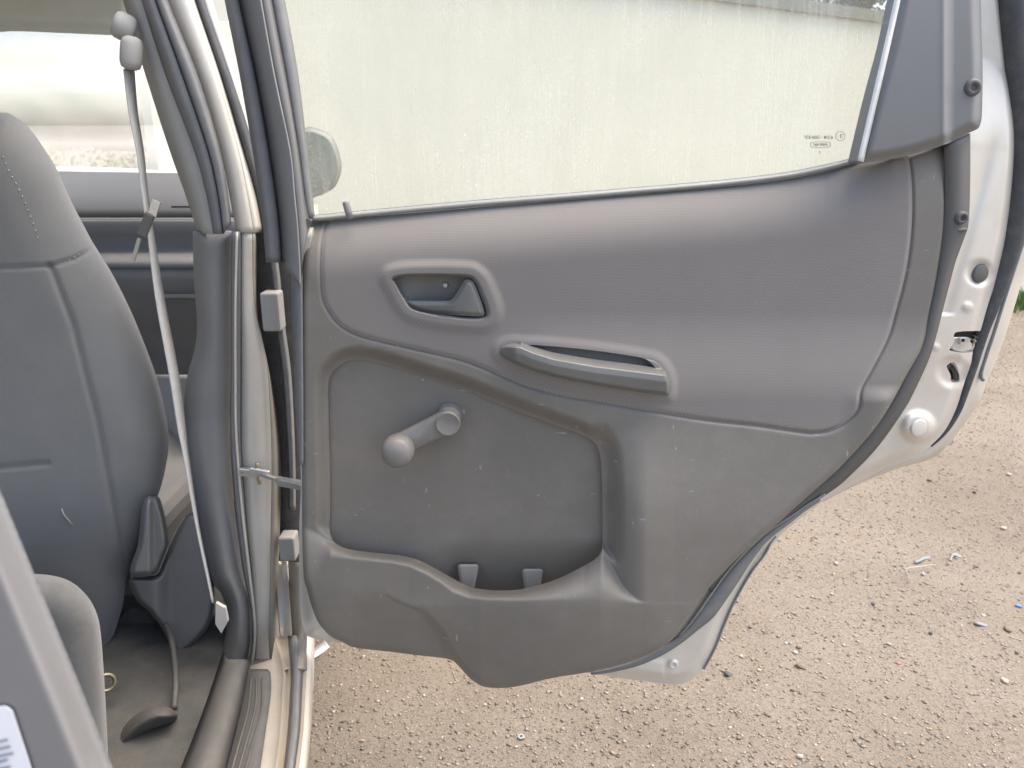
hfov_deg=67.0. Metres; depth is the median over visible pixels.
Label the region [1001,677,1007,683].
pebble
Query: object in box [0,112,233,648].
front seat
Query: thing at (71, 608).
seat
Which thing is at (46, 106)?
sky
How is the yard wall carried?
on the ground at (937, 671)
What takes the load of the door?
attached to the car
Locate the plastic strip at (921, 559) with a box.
[914,556,929,563]
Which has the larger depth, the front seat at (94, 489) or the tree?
the tree
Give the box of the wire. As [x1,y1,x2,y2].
[906,564,934,579]
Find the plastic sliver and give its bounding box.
[974,621,987,626]
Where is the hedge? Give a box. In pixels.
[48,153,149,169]
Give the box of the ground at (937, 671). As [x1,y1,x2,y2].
[49,153,1023,767]
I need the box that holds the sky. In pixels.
[0,0,886,133]
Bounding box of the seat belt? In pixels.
[110,11,214,603]
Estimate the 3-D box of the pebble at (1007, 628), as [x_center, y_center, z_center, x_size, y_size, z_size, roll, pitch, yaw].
[1.137,0.562,1.772,0.016,0.009,0.019,0,17,0]
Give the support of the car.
on the ground at (937, 671)
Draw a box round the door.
[225,0,1023,687]
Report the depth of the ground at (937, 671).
1.62 m
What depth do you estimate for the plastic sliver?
1.79 m
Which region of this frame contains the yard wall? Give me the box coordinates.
[138,0,1023,293]
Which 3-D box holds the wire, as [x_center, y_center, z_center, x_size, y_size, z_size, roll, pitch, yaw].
[1.046,0.480,2.002,0.128,0.002,0.036,-12,21,-35]
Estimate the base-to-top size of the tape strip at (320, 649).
0.010 m
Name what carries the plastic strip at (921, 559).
on the ground at (937, 671)
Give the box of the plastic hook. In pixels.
[949,553,960,560]
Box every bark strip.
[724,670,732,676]
[795,663,806,669]
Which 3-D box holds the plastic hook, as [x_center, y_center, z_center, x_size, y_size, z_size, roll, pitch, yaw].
[1.189,0.466,2.082,0.057,0.010,0.019,-9,19,-28]
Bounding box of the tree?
[811,0,885,10]
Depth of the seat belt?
0.97 m
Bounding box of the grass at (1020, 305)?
[1013,287,1023,314]
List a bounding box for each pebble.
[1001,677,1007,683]
[1004,626,1011,631]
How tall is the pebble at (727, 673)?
0.009 m
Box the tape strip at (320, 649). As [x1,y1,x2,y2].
[314,640,328,658]
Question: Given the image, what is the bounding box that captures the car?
[0,0,341,767]
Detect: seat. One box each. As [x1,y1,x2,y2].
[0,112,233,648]
[35,574,107,753]
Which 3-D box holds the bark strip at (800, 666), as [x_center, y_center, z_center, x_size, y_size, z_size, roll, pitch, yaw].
[0.610,0.598,1.634,0.022,0.009,0.011,12,21,34]
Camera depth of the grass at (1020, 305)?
5.23 m

